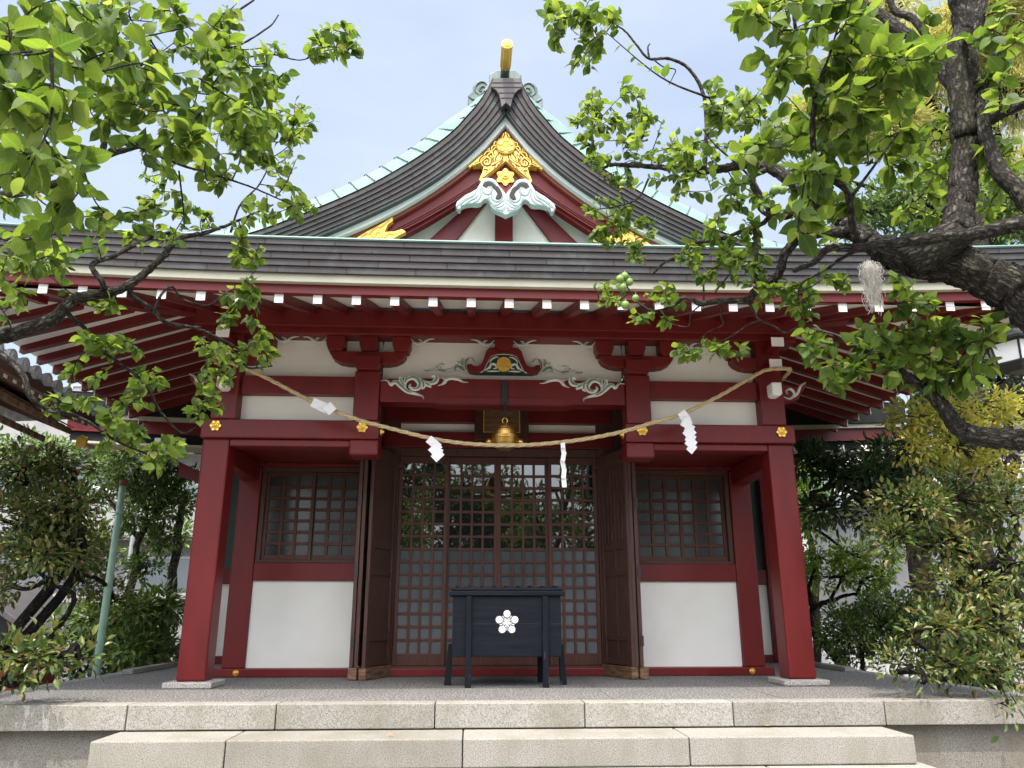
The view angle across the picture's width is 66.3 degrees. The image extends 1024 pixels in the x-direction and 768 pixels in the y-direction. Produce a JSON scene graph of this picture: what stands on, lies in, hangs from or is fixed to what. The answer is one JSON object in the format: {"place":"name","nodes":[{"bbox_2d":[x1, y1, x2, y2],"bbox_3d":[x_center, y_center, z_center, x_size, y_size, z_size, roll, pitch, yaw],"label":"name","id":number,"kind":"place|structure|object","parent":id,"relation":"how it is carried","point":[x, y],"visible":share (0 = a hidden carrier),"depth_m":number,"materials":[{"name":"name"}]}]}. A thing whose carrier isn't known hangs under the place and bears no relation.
{"place":"outdoors","nodes":[
{"label":"outdoors","id":0,"kind":"place"},
{"bbox_2d":[57,598,184,681],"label":"boundary wall","id":1,"kind":"structure","parent":0,"point":[179,630],"depth_m":18.05,"materials":[{"name":"concrete"}]},
{"bbox_2d":[0,0,1023,427],"label":"sky","id":2,"kind":"structure","parent":0,"point":[420,65],"materials":[{"name":"blue"}]},
{"bbox_2d":[812,607,1023,682],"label":"boundary wall","id":3,"kind":"structure","parent":0,"point":[824,653],"depth_m":17.70,"materials":[{"name":"concrete"}]},
{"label":"ground","id":4,"kind":"structure","parent":0,"visible":0},
{"bbox_2d":[0,585,90,691],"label":"wall","id":5,"kind":"structure","parent":4,"relation":"on","point":[10,615],"depth_m":12.33,"materials":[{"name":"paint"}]},
{"bbox_2d":[0,435,152,690],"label":"glossy shrub","id":6,"kind":"object","parent":4,"relation":"on","point":[53,538],"visible":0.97,"depth_m":8.03,"materials":[{"name":"green plant"}]},
{"bbox_2d":[0,423,197,585],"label":"background tree","id":7,"kind":"object","parent":4,"relation":"on","point":[186,527],"visible":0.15,"depth_m":16.28,"materials":[{"name":"green plant"}]},
{"bbox_2d":[0,432,199,676],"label":"evergreen tree","id":8,"kind":"object","parent":4,"relation":"on","point":[166,497],"visible":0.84,"depth_m":12.63,"materials":[{"name":"green plant"}]},
{"bbox_2d":[0,384,201,597],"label":"apartment building","id":9,"kind":"structure","parent":4,"relation":"on","point":[184,560],"depth_m":22.86,"materials":[{"name":"concrete"}]},
{"bbox_2d":[40,556,107,592],"bbox_3d":[-12.716,5.730,22.663,1.820,1.470,0.057,1,-16,-3],"label":"window","id":10,"kind":"structure","parent":9,"relation":"in","point":[80,583],"depth_m":22.66,"materials":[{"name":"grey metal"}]},
{"bbox_2d":[71,384,80,388],"bbox_3d":[-12.716,0.740,24.127,1.820,1.470,0.057,1,-16,-3],"label":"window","id":11,"kind":"structure","parent":9,"relation":"in","point":[73,386],"depth_m":24.27,"materials":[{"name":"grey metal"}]},
{"bbox_2d":[54,468,116,498],"bbox_3d":[-12.716,3.235,23.395,1.820,1.470,0.057,1,-16,-3],"label":"window","id":12,"kind":"structure","parent":9,"relation":"in","point":[79,476],"depth_m":23.51,"materials":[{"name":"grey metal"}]},
{"bbox_2d":[143,556,189,592],"bbox_3d":[-9.820,5.771,22.803,1.820,1.470,0.057,1,-16,-3],"label":"window","id":13,"kind":"structure","parent":9,"relation":"in","point":[183,566],"depth_m":22.86,"materials":[{"name":"grey metal"}]},
{"bbox_2d":[154,469,199,499],"bbox_3d":[-9.820,3.276,23.535,1.820,1.470,0.057,1,-16,-3],"label":"window","id":14,"kind":"structure","parent":9,"relation":"in","point":[196,486],"depth_m":23.60,"materials":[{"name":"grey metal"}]},
{"bbox_2d":[91,480,127,676],"bbox_3d":[-4.895,2.615,9.463,0.104,2.916,0.098,1,-16,-3],"label":"green pole","id":15,"kind":"object","parent":4,"relation":"on","point":[103,620],"visible":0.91,"depth_m":9.51,"materials":[{"name":"metal"}]},
{"bbox_2d":[34,576,185,673],"bbox_3d":[-5.863,3.822,11.289,2.842,2.047,1.537,-7,-18,22],"label":"broadleaf shrub","id":16,"kind":"object","parent":4,"relation":"on","point":[145,635],"visible":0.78,"depth_m":10.93,"materials":[{"name":"green plant"}]},
{"bbox_2d":[93,486,138,593],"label":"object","id":17,"kind":"object","parent":4,"relation":"on","point":[131,543],"visible":0.15,"depth_m":15.32,"materials":[{"name":"metal"}]},
{"bbox_2d":[54,603,180,680],"bbox_3d":[-9.521,4.847,14.285,7.574,2.190,1.791,1,-16,-3],"label":"hedge","id":18,"kind":"object","parent":4,"relation":"on","point":[102,672],"visible":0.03,"depth_m":14.25,"materials":[{"name":"green plant"}]},
{"bbox_2d":[0,661,1023,767],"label":"stone platform","id":19,"kind":"structure","parent":4,"relation":"on","point":[66,724],"depth_m":6.48,"materials":[{"name":"stone"}]},
{"bbox_2d":[67,391,905,663],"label":"hall","id":20,"kind":"structure","parent":19,"relation":"on","point":[157,425],"depth_m":11.93,"materials":[{"name":"white paint"}]},
{"bbox_2d":[444,585,566,687],"bbox_3d":[-0.065,2.594,8.108,1.249,0.972,0.686,1,-16,-3],"label":"offering box","id":21,"kind":"object","parent":19,"relation":"on","point":[506,621],"visible":1,"depth_m":7.86,"materials":[{"name":"black paint"}]},
{"bbox_2d":[0,39,1023,688],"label":"shrine hall","id":22,"kind":"structure","parent":19,"relation":"on","point":[442,279],"depth_m":9.01,"materials":[{"name":"red paint"}]},
{"bbox_2d":[255,467,359,562],"bbox_3d":[-2.455,1.606,9.626,1.255,1.156,0.120,1,-16,-3],"label":"lattice window","id":23,"kind":"structure","parent":22,"relation":"in","point":[307,514],"depth_m":9.62,"materials":[{"name":"brown wood"}]},
{"bbox_2d":[347,460,371,679],"bbox_3d":[-1.700,2.043,9.130,0.100,2.596,0.610,-2,-16,6],"label":"folding door","id":24,"kind":"structure","parent":22,"relation":"in","point":[352,674],"depth_m":8.93,"materials":[{"name":"brown wood"}]},
{"bbox_2d":[354,460,368,667],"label":"folding door","id":25,"kind":"structure","parent":22,"relation":"in","point":[366,461],"depth_m":8.83,"materials":[{"name":"brown wood"}]},
{"bbox_2d":[358,448,398,680],"bbox_3d":[-1.527,2.044,9.132,0.086,2.596,0.659,-5,-17,17],"label":"folding door","id":26,"kind":"structure","parent":22,"relation":"in","point":[378,609],"depth_m":9.09,"materials":[{"name":"brown wood"}]},
{"bbox_2d":[392,456,448,665],"bbox_3d":[-1.101,2.109,9.541,0.610,2.486,0.034,1,-16,-3],"label":"lattice door","id":27,"kind":"structure","parent":22,"relation":"in","point":[421,551],"depth_m":9.52,"materials":[{"name":"red wood"}]},
{"bbox_2d":[444,457,497,664],"bbox_3d":[-0.499,2.129,9.609,0.640,2.486,0.034,1,-16,-3],"label":"lattice door","id":28,"kind":"structure","parent":22,"relation":"in","point":[472,482],"depth_m":9.71,"materials":[{"name":"red wood"}]},
{"bbox_2d":[211,355,791,447],"bbox_3d":[-0.074,0.228,8.443,6.341,0.998,0.438,1,-16,-3],"label":"straw rope","id":29,"kind":"object","parent":22,"relation":"attached to","point":[509,445],"visible":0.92,"depth_m":8.19,"materials":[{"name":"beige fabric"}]},
{"bbox_2d":[310,398,335,414],"bbox_3d":[-1.953,0.235,8.126,0.278,0.189,0.040,1,-16,-3],"label":"paper streamer","id":30,"kind":"object","parent":29,"relation":"hanging from","point":[329,408],"visible":1,"depth_m":8.12,"materials":[{"name":"white paper"}]},
{"bbox_2d":[426,436,443,461],"bbox_3d":[-0.789,0.668,8.054,0.197,0.283,0.052,1,-16,-3],"label":"paper streamer","id":31,"kind":"object","parent":29,"relation":"hanging from","point":[435,450],"visible":1,"depth_m":8.05,"materials":[{"name":"white paper"}]},
{"bbox_2d":[560,442,566,486],"bbox_3d":[0.529,0.831,8.069,0.070,0.474,0.080,1,-16,-3],"label":"paper streamer","id":32,"kind":"object","parent":29,"relation":"hanging from","point":[563,466],"visible":1,"depth_m":8.08,"materials":[{"name":"white paper"}]},
{"bbox_2d":[678,410,697,453],"bbox_3d":[1.844,0.501,8.235,0.188,0.486,0.064,1,-16,-3],"label":"paper streamer","id":33,"kind":"object","parent":29,"relation":"hanging from","point":[689,432],"visible":1,"depth_m":8.22,"materials":[{"name":"white paper"}]},
{"bbox_2d":[474,410,528,441],"bbox_3d":[-0.131,0.436,9.908,0.680,0.616,0.184,1,-16,-3],"label":"name plaque","id":34,"kind":"object","parent":22,"relation":"hanging from","point":[487,422],"visible":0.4,"depth_m":9.87,"materials":[{"name":"brown wood"}]},
{"bbox_2d":[485,402,523,450],"bbox_3d":[-0.073,0.451,8.415,0.334,0.548,0.324,16,-23,-43],"label":"brass bell","id":35,"kind":"object","parent":22,"relation":"hanging from","point":[505,432],"visible":0.91,"depth_m":8.27,"materials":[{"name":"gold metal"}]},
{"bbox_2d":[497,458,549,664],"bbox_3d":[0.138,2.138,9.639,0.644,2.486,0.034,1,-16,-3],"label":"lattice door","id":36,"kind":"structure","parent":22,"relation":"in","point":[522,510],"depth_m":9.75,"materials":[{"name":"red wood"}]},
{"bbox_2d":[547,458,601,664],"bbox_3d":[0.759,2.135,9.631,0.616,2.486,0.034,1,-16,-3],"label":"lattice door","id":37,"kind":"structure","parent":22,"relation":"in","point":[572,509],"depth_m":9.64,"materials":[{"name":"red wood"}]},
{"bbox_2d":[597,448,638,678],"bbox_3d":[1.227,2.083,9.265,0.086,2.596,0.659,7,-18,-22],"label":"folding door","id":38,"kind":"structure","parent":22,"relation":"in","point":[615,549],"depth_m":9.22,"materials":[{"name":"brown wood"}]},
{"bbox_2d":[627,462,638,666],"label":"folding door","id":39,"kind":"structure","parent":22,"relation":"in","point":[628,463],"depth_m":8.99,"materials":[{"name":"brown wood"}]},
{"bbox_2d":[630,462,648,678],"bbox_3d":[1.399,2.087,9.279,0.100,2.596,0.610,4,-17,-12],"label":"folding door","id":40,"kind":"structure","parent":22,"relation":"in","point":[643,672],"depth_m":8.94,"materials":[{"name":"brown wood"}]},
{"bbox_2d":[635,470,734,563],"bbox_3d":[2.115,1.671,9.846,1.255,1.156,0.120,1,-16,-3],"label":"lattice window","id":41,"kind":"structure","parent":22,"relation":"in","point":[684,517],"depth_m":9.85,"materials":[{"name":"brown wood"}]},
{"bbox_2d":[984,316,1023,374],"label":"hanging lantern","id":42,"kind":"object","parent":22,"relation":"hanging from","point":[1011,352],"visible":0.63,"depth_m":7.29,"materials":[{"name":"white metal"}]},
{"bbox_2d":[536,0,1023,450],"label":"plum tree","id":43,"kind":"object","parent":4,"relation":"on","point":[945,251],"visible":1,"depth_m":3.02,"materials":[{"name":"green plant"}]},
{"bbox_2d":[857,260,884,313],"bbox_3d":[1.366,-0.364,2.974,0.092,0.220,0.063,1,-16,-3],"label":"lichen beard","id":44,"kind":"object","parent":43,"relation":"hanging from","point":[869,274],"visible":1,"depth_m":2.97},
{"bbox_2d":[1013,423,1023,454],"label":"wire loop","id":45,"kind":"object","parent":43,"relation":"attached to","point":[1016,452],"visible":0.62,"depth_m":2.88,"materials":[{"name":"white metal"}]},
{"bbox_2d":[794,460,834,661],"bbox_3d":[6.065,3.678,15.939,1.308,4.921,1.444,1,-16,-3],"label":"spring tree","id":46,"kind":"object","parent":4,"relation":"on","point":[817,653],"visible":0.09,"depth_m":15.89,"materials":[{"name":"green plant"}]},
{"bbox_2d":[799,510,906,664],"bbox_3d":[5.541,3.674,12.823,1.981,3.288,1.401,1,-16,-3],"label":"young plum","id":47,"kind":"object","parent":4,"relation":"on","point":[840,553],"visible":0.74,"depth_m":12.82,"materials":[{"name":"green plant"}]},
{"bbox_2d":[781,0,1023,683],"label":"golden conifer","id":48,"kind":"object","parent":4,"relation":"on","point":[931,106],"visible":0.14,"depth_m":17.12,"materials":[{"name":"yellow plant"}]},
{"bbox_2d":[781,153,1023,399],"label":"background tree","id":49,"kind":"object","parent":4,"relation":"on","point":[881,206],"visible":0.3,"depth_m":14.96,"materials":[{"name":"green plant"}]},
{"bbox_2d":[792,199,1023,689],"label":"dark evergreen","id":50,"kind":"object","parent":4,"relation":"on","point":[854,474],"visible":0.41,"depth_m":10.54,"materials":[{"name":"green plant"}]},
{"bbox_2d":[797,435,1023,591],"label":"white house","id":51,"kind":"structure","parent":4,"relation":"on","point":[804,542],"depth_m":23.63,"materials":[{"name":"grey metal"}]},
{"bbox_2d":[809,473,1023,606],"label":"roofed outbuilding","id":52,"kind":"structure","parent":4,"relation":"on","point":[902,578],"depth_m":19.54,"materials":[{"name":"concrete"}]},
{"bbox_2d":[858,516,902,555],"bbox_3d":[9.101,3.740,19.386,1.000,1.000,0.047,1,-16,-3],"label":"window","id":53,"kind":"structure","parent":52,"relation":"in","point":[872,537],"depth_m":19.32,"materials":[{"name":"glass"}]},
{"bbox_2d":[811,579,1023,686],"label":"hedge","id":54,"kind":"object","parent":4,"relation":"on","point":[860,627],"visible":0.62,"depth_m":10.56,"materials":[{"name":"green plant"}]},
{"bbox_2d":[844,455,1023,742],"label":"glossy shrub","id":55,"kind":"object","parent":4,"relation":"on","point":[936,503],"visible":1,"depth_m":7.34,"materials":[{"name":"green plant"}]},
{"bbox_2d":[876,384,1023,622],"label":"yellow shrub","id":56,"kind":"object","parent":4,"relation":"on","point":[1007,414],"visible":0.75,"depth_m":8.51,"materials":[{"name":"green plant"}]},
{"label":"forecourt","id":57,"kind":"structure","parent":0,"visible":0},
{"bbox_2d":[0,344,105,447],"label":"purification pavilion","id":58,"kind":"structure","parent":57,"relation":"on","point":[16,404],"depth_m":8.51,"materials":[{"name":"grey tile"}]},
{"bbox_2d":[0,612,121,702],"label":"shrub","id":59,"kind":"object","parent":57,"relation":"on","point":[22,643],"visible":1,"depth_m":6.24,"materials":[{"name":"green plant"}]},
{"bbox_2d":[0,0,363,477],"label":"plum tree","id":60,"kind":"object","parent":57,"relation":"on","point":[32,105],"visible":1,"depth_m":2.98,"materials":[{"name":"green plant"}]},
{"bbox_2d":[461,756,934,767],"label":"stone step","id":61,"kind":"object","parent":57,"relation":"on","point":[919,765],"visible":0.17,"depth_m":5.86,"materials":[{"name":"stone"}]},
{"bbox_2d":[87,725,916,767],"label":"stone step","id":62,"kind":"object","parent":61,"relation":"on","point":[583,747],"visible":0.99,"depth_m":5.84,"materials":[{"name":"stone"}]}
]}

